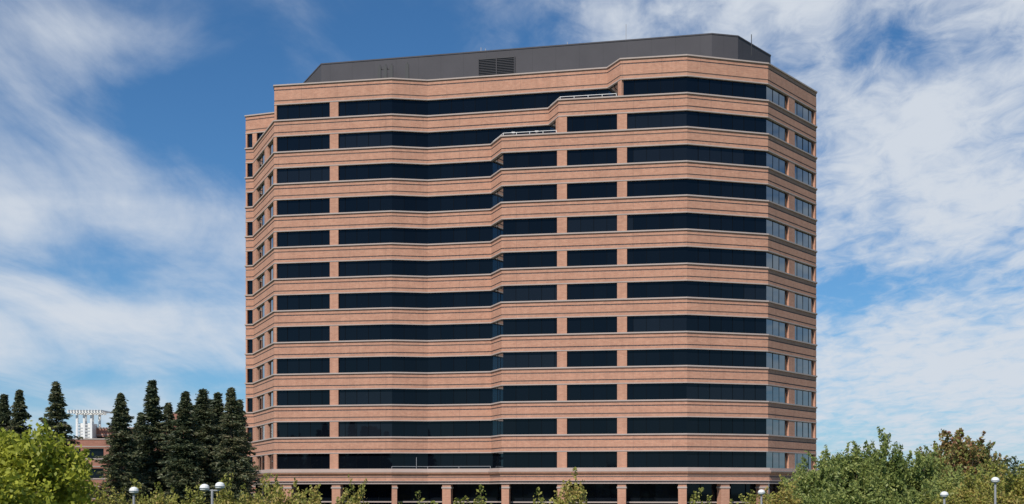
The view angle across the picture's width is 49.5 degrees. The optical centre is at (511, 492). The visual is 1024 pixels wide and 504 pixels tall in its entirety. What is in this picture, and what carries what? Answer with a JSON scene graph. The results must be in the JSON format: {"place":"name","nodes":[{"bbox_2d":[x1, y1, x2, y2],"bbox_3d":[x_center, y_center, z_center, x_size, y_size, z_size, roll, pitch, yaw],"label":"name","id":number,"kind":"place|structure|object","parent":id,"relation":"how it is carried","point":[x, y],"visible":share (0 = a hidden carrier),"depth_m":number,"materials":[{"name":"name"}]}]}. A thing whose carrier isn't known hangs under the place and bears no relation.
{"place":"outdoors","nodes":[
{"label":"outdoors","id":0,"kind":"place"},
{"bbox_2d":[67,410,255,503],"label":"brick office building","id":1,"kind":"structure","parent":0,"point":[93,435],"depth_m":197.84,"materials":[{"name":"brick"}]},
{"bbox_2d":[0,0,1023,473],"label":"sky","id":2,"kind":"structure","parent":0,"point":[123,122],"materials":[{"name":"blue"}]},
{"bbox_2d":[919,446,949,481],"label":"autumn tree","id":3,"kind":"object","parent":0,"point":[939,452],"visible":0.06,"depth_m":75.55,"materials":[{"name":"green plant"}]},
{"bbox_2d":[964,440,1007,479],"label":"autumn tree","id":4,"kind":"object","parent":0,"point":[985,450],"visible":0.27,"depth_m":73.45,"materials":[{"name":"green plant"}]},
{"label":"ground","id":5,"kind":"structure","parent":0,"visible":0},
{"bbox_2d":[0,394,11,431],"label":"redwood tree","id":6,"kind":"object","parent":5,"relation":"on","point":[5,413],"visible":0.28,"depth_m":105.70,"materials":[{"name":"green plant"}]},
{"bbox_2d":[5,389,32,442],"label":"redwood tree","id":7,"kind":"object","parent":5,"relation":"on","point":[16,421],"visible":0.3,"depth_m":103.72,"materials":[{"name":"green plant"}]},
{"bbox_2d":[0,435,61,503],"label":"maple tree","id":8,"kind":"object","parent":5,"relation":"on","point":[12,479],"visible":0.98,"depth_m":33.95,"materials":[{"name":"green plant"}]},
{"bbox_2d":[0,417,105,503],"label":"maple tree","id":9,"kind":"object","parent":5,"relation":"on","point":[65,463],"visible":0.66,"depth_m":35.66,"materials":[{"name":"green plant"}]},
{"bbox_2d":[31,381,86,459],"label":"redwood tree","id":10,"kind":"object","parent":5,"relation":"on","point":[56,409],"visible":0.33,"depth_m":99.74,"materials":[{"name":"green plant"}]},
{"bbox_2d":[58,466,100,503],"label":"maple tree","id":11,"kind":"object","parent":5,"relation":"on","point":[86,491],"visible":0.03,"depth_m":38.92,"materials":[{"name":"green plant"}]},
{"bbox_2d":[85,474,135,503],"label":"young street tree","id":12,"kind":"object","parent":5,"relation":"on","point":[103,497],"visible":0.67,"depth_m":40.73,"materials":[{"name":"green plant"}]},
{"bbox_2d":[89,392,155,503],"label":"redwood tree","id":13,"kind":"object","parent":5,"relation":"on","point":[121,442],"visible":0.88,"depth_m":101.54,"materials":[{"name":"green plant"}]},
{"bbox_2d":[129,487,138,503],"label":"street lamp","id":14,"kind":"object","parent":5,"relation":"on","point":[133,490],"visible":1,"depth_m":35.92,"materials":[{"name":"metal"}]},
{"bbox_2d":[108,478,167,503],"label":"young street tree","id":15,"kind":"object","parent":5,"relation":"on","point":[138,494],"visible":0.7,"depth_m":39.75,"materials":[{"name":"green plant"}]},
{"bbox_2d":[138,482,179,503],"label":"young street tree","id":16,"kind":"object","parent":5,"relation":"on","point":[162,500],"visible":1,"depth_m":38.09,"materials":[{"name":"green plant"}]},
{"bbox_2d":[180,484,229,503],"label":"young street tree","id":17,"kind":"object","parent":5,"relation":"on","point":[197,498],"visible":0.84,"depth_m":37.07,"materials":[{"name":"green plant"}]},
{"bbox_2d":[200,482,224,503],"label":"street lamp","id":18,"kind":"object","parent":5,"relation":"on","point":[219,486],"visible":1,"depth_m":34.43,"materials":[{"name":"metal"}]},
{"bbox_2d":[203,470,249,503],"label":"young street tree","id":19,"kind":"object","parent":5,"relation":"on","point":[223,495],"visible":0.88,"depth_m":35.78,"materials":[{"name":"green plant"}]},
{"bbox_2d":[227,399,268,501],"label":"redwood tree","id":20,"kind":"object","parent":5,"relation":"on","point":[249,435],"visible":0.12,"depth_m":112.89,"materials":[{"name":"green plant"}]},
{"bbox_2d":[225,472,292,503],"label":"young street tree","id":21,"kind":"object","parent":5,"relation":"on","point":[258,492],"visible":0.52,"depth_m":36.03,"materials":[{"name":"green plant"}]},
{"bbox_2d":[251,473,314,503],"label":"young street tree","id":22,"kind":"object","parent":5,"relation":"on","point":[279,497],"visible":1,"depth_m":34.01,"materials":[{"name":"green plant"}]},
{"bbox_2d":[308,483,354,503],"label":"young street tree","id":23,"kind":"object","parent":5,"relation":"on","point":[315,497],"visible":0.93,"depth_m":35.10,"materials":[{"name":"green plant"}]},
{"bbox_2d":[335,474,367,503],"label":"young street tree","id":24,"kind":"object","parent":5,"relation":"on","point":[357,500],"visible":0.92,"depth_m":36.09,"materials":[{"name":"green plant"}]},
{"bbox_2d":[398,490,437,503],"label":"young street tree","id":25,"kind":"object","parent":5,"relation":"on","point":[422,499],"visible":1,"depth_m":35.17,"materials":[{"name":"green plant"}]},
{"bbox_2d":[453,484,491,503],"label":"young street tree","id":26,"kind":"object","parent":5,"relation":"on","point":[478,496],"visible":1,"depth_m":32.99,"materials":[{"name":"green plant"}]},
{"bbox_2d":[246,80,815,503],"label":"brick piers","id":27,"kind":"structure","parent":5,"relation":"on","point":[723,493],"depth_m":136.17,"materials":[{"name":"brick"}]},
{"bbox_2d":[248,77,812,503],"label":"window glass","id":28,"kind":"object","parent":27,"relation":"attached to","point":[634,492],"visible":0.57,"depth_m":133.60,"materials":[{"name":"black glass"}]},
{"bbox_2d":[244,54,818,502],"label":"brick bands","id":29,"kind":"object","parent":27,"relation":"on","point":[268,126],"visible":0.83,"depth_m":134.06,"materials":[{"name":"brick"}]},
{"bbox_2d":[392,93,616,468],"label":"terrace railings","id":30,"kind":"object","parent":29,"relation":"on","point":[416,466],"visible":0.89,"depth_m":135.80,"materials":[{"name":"grey metal"}]},
{"bbox_2d":[303,33,770,82],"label":"mechanical penthouse","id":31,"kind":"object","parent":29,"relation":"on","point":[535,59],"visible":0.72,"depth_m":141.00,"materials":[{"name":"grey metal"}]},
{"bbox_2d":[378,34,751,77],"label":"rooftop antennas","id":32,"kind":"object","parent":29,"relation":"on","point":[390,69],"visible":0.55,"depth_m":142.70,"materials":[{"name":"metal"}]},
{"bbox_2d":[262,77,808,503],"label":"mullions","id":33,"kind":"object","parent":27,"relation":"attached to","point":[497,302],"visible":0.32,"depth_m":134.13,"materials":[{"name":"brown metal"}]},
{"bbox_2d":[532,487,554,503],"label":"young street tree","id":34,"kind":"object","parent":5,"relation":"on","point":[538,494],"visible":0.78,"depth_m":34.93,"materials":[{"name":"green plant"}]},
{"bbox_2d":[541,467,587,503],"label":"young street tree","id":35,"kind":"object","parent":5,"relation":"on","point":[573,496],"visible":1,"depth_m":33.86,"materials":[{"name":"green plant"}]},
{"bbox_2d":[689,487,710,503],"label":"young street tree","id":36,"kind":"object","parent":5,"relation":"on","point":[695,495],"visible":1,"depth_m":35.94,"materials":[{"name":"green plant"}]},
{"bbox_2d":[691,495,732,503],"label":"young street tree","id":37,"kind":"object","parent":5,"relation":"on","point":[731,500],"visible":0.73,"depth_m":37.98,"materials":[{"name":"green plant"}]},
{"bbox_2d":[736,489,770,503],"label":"young street tree","id":38,"kind":"object","parent":5,"relation":"on","point":[750,496],"visible":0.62,"depth_m":49.72,"materials":[{"name":"green plant"}]},
{"bbox_2d":[758,489,764,503],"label":"street lamp","id":39,"kind":"object","parent":5,"relation":"on","point":[761,492],"visible":1,"depth_m":45.92,"materials":[{"name":"metal"}]},
{"bbox_2d":[749,474,806,503],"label":"young street tree","id":40,"kind":"object","parent":5,"relation":"on","point":[785,497],"visible":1,"depth_m":47.93,"materials":[{"name":"green plant"}]},
{"bbox_2d":[766,473,821,503],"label":"willow tree","id":41,"kind":"object","parent":5,"relation":"on","point":[801,495],"visible":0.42,"depth_m":50.28,"materials":[{"name":"green plant"}]},
{"bbox_2d":[780,457,848,501],"bbox_3d":[15.287,1.554,56.168,3.467,6.896,3.727,0,0,17],"label":"willow tree","id":42,"kind":"object","parent":5,"relation":"on","point":[819,480],"visible":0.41,"depth_m":55.44,"materials":[{"name":"green plant"}]},
{"bbox_2d":[791,445,848,488],"bbox_3d":[17.537,1.149,62.095,3.649,7.710,3.684,0,0,38],"label":"willow tree","id":43,"kind":"object","parent":5,"relation":"on","point":[822,452],"visible":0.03,"depth_m":62.47,"materials":[{"name":"green plant"}]},
{"bbox_2d":[797,479,879,503],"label":"willow tree","id":44,"kind":"object","parent":5,"relation":"on","point":[839,497],"visible":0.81,"depth_m":47.35,"materials":[{"name":"green plant"}]},
{"bbox_2d":[804,441,892,502],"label":"willow tree","id":45,"kind":"object","parent":5,"relation":"on","point":[855,466],"visible":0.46,"depth_m":59.32,"materials":[{"name":"green plant"}]},
{"bbox_2d":[839,475,902,503],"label":"willow tree","id":46,"kind":"object","parent":5,"relation":"on","point":[880,493],"visible":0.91,"depth_m":46.75,"materials":[{"name":"green plant"}]},
{"bbox_2d":[850,426,923,502],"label":"willow tree","id":47,"kind":"object","parent":5,"relation":"on","point":[896,463],"visible":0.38,"depth_m":61.15,"materials":[{"name":"green plant"}]},
{"bbox_2d":[886,480,940,503],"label":"willow tree","id":48,"kind":"object","parent":5,"relation":"on","point":[915,497],"visible":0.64,"depth_m":45.72,"materials":[{"name":"green plant"}]},
{"bbox_2d":[816,450,1023,487],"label":"distant trees","id":49,"kind":"object","parent":5,"relation":"on","point":[1009,460],"visible":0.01,"depth_m":298.99,"materials":[{"name":"green plant"}]},
{"bbox_2d":[898,443,945,496],"bbox_3d":[23.657,1.042,63.789,4.142,7.921,3.853,0,0,-4],"label":"willow tree","id":50,"kind":"object","parent":5,"relation":"on","point":[931,469],"visible":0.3,"depth_m":63.08,"materials":[{"name":"green plant"}]},
{"bbox_2d":[902,462,967,503],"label":"willow tree","id":51,"kind":"object","parent":5,"relation":"on","point":[954,479],"visible":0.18,"depth_m":51.39,"materials":[{"name":"green plant"}]},
{"bbox_2d":[940,491,948,503],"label":"street lamp","id":52,"kind":"object","parent":5,"relation":"on","point":[944,495],"visible":1,"depth_m":41.92,"materials":[{"name":"metal"}]},
{"bbox_2d":[919,476,971,503],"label":"street tree","id":53,"kind":"object","parent":5,"relation":"on","point":[949,499],"visible":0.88,"depth_m":44.15,"materials":[{"name":"green plant"}]},
{"bbox_2d":[928,428,985,484],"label":"autumn tree","id":54,"kind":"object","parent":5,"relation":"on","point":[957,452],"visible":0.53,"depth_m":69.53,"materials":[{"name":"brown plant"}]},
{"bbox_2d":[933,464,994,488],"bbox_3d":[23.076,1.768,55.816,4.031,6.471,3.565,0,0,23],"label":"willow tree","id":55,"kind":"object","parent":5,"relation":"on","point":[960,477],"visible":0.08,"depth_m":56.12,"materials":[{"name":"green plant"}]},
{"bbox_2d":[951,466,1009,503],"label":"street tree","id":56,"kind":"object","parent":5,"relation":"on","point":[969,490],"visible":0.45,"depth_m":46.59,"materials":[{"name":"green plant"}]},
{"bbox_2d":[955,459,1019,503],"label":"street tree","id":57,"kind":"object","parent":5,"relation":"on","point":[989,472],"visible":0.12,"depth_m":50.10,"materials":[{"name":"green plant"}]},
{"bbox_2d":[965,474,1022,503],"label":"street tree","id":58,"kind":"object","parent":5,"relation":"on","point":[977,500],"visible":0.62,"depth_m":43.68,"materials":[{"name":"green plant"}]},
{"bbox_2d":[991,477,999,503],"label":"street lamp","id":59,"kind":"object","parent":5,"relation":"on","point":[995,480],"visible":1,"depth_m":41.96,"materials":[{"name":"metal"}]},
{"bbox_2d":[973,463,1023,499],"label":"street tree","id":60,"kind":"object","parent":5,"relation":"on","point":[1008,484],"visible":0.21,"depth_m":47.99,"materials":[{"name":"green plant"}]},
{"bbox_2d":[975,482,1023,503],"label":"street tree","id":61,"kind":"object","parent":5,"relation":"on","point":[1011,499],"visible":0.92,"depth_m":43.09,"materials":[{"name":"green plant"}]},
{"bbox_2d":[987,464,1023,503],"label":"street tree","id":62,"kind":"object","parent":5,"relation":"on","point":[1019,492],"visible":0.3,"depth_m":47.91,"materials":[{"name":"green plant"}]},
{"label":"plaza paving","id":63,"kind":"structure","parent":0,"visible":0},
{"bbox_2d":[124,412,145,493],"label":"redwood tree","id":64,"kind":"object","parent":63,"relation":"on","point":[139,413],"visible":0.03,"depth_m":117.54,"materials":[{"name":"green plant"}]},
{"bbox_2d":[127,379,173,503],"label":"redwood tree","id":65,"kind":"object","parent":63,"relation":"on","point":[150,434],"visible":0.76,"depth_m":106.36,"materials":[{"name":"green plant"}]},
{"bbox_2d":[148,402,181,493],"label":"redwood tree","id":66,"kind":"object","parent":63,"relation":"on","point":[168,428],"visible":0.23,"depth_m":115.61,"materials":[{"name":"green plant"}]},
{"bbox_2d":[155,391,215,503],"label":"redwood tree","id":67,"kind":"object","parent":63,"relation":"on","point":[185,459],"visible":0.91,"depth_m":103.33,"materials":[{"name":"green plant"}]},
{"bbox_2d":[175,388,228,502],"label":"redwood tree","id":68,"kind":"object","parent":63,"relation":"on","point":[204,413],"visible":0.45,"depth_m":108.50,"materials":[{"name":"green plant"}]},
{"bbox_2d":[187,392,249,490],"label":"redwood tree","id":69,"kind":"object","parent":63,"relation":"on","point":[217,403],"visible":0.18,"depth_m":111.60,"materials":[{"name":"green plant"}]},
{"bbox_2d":[204,387,259,503],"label":"redwood tree","id":70,"kind":"object","parent":63,"relation":"on","point":[231,444],"visible":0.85,"depth_m":103.60,"materials":[{"name":"green plant"}]}
]}

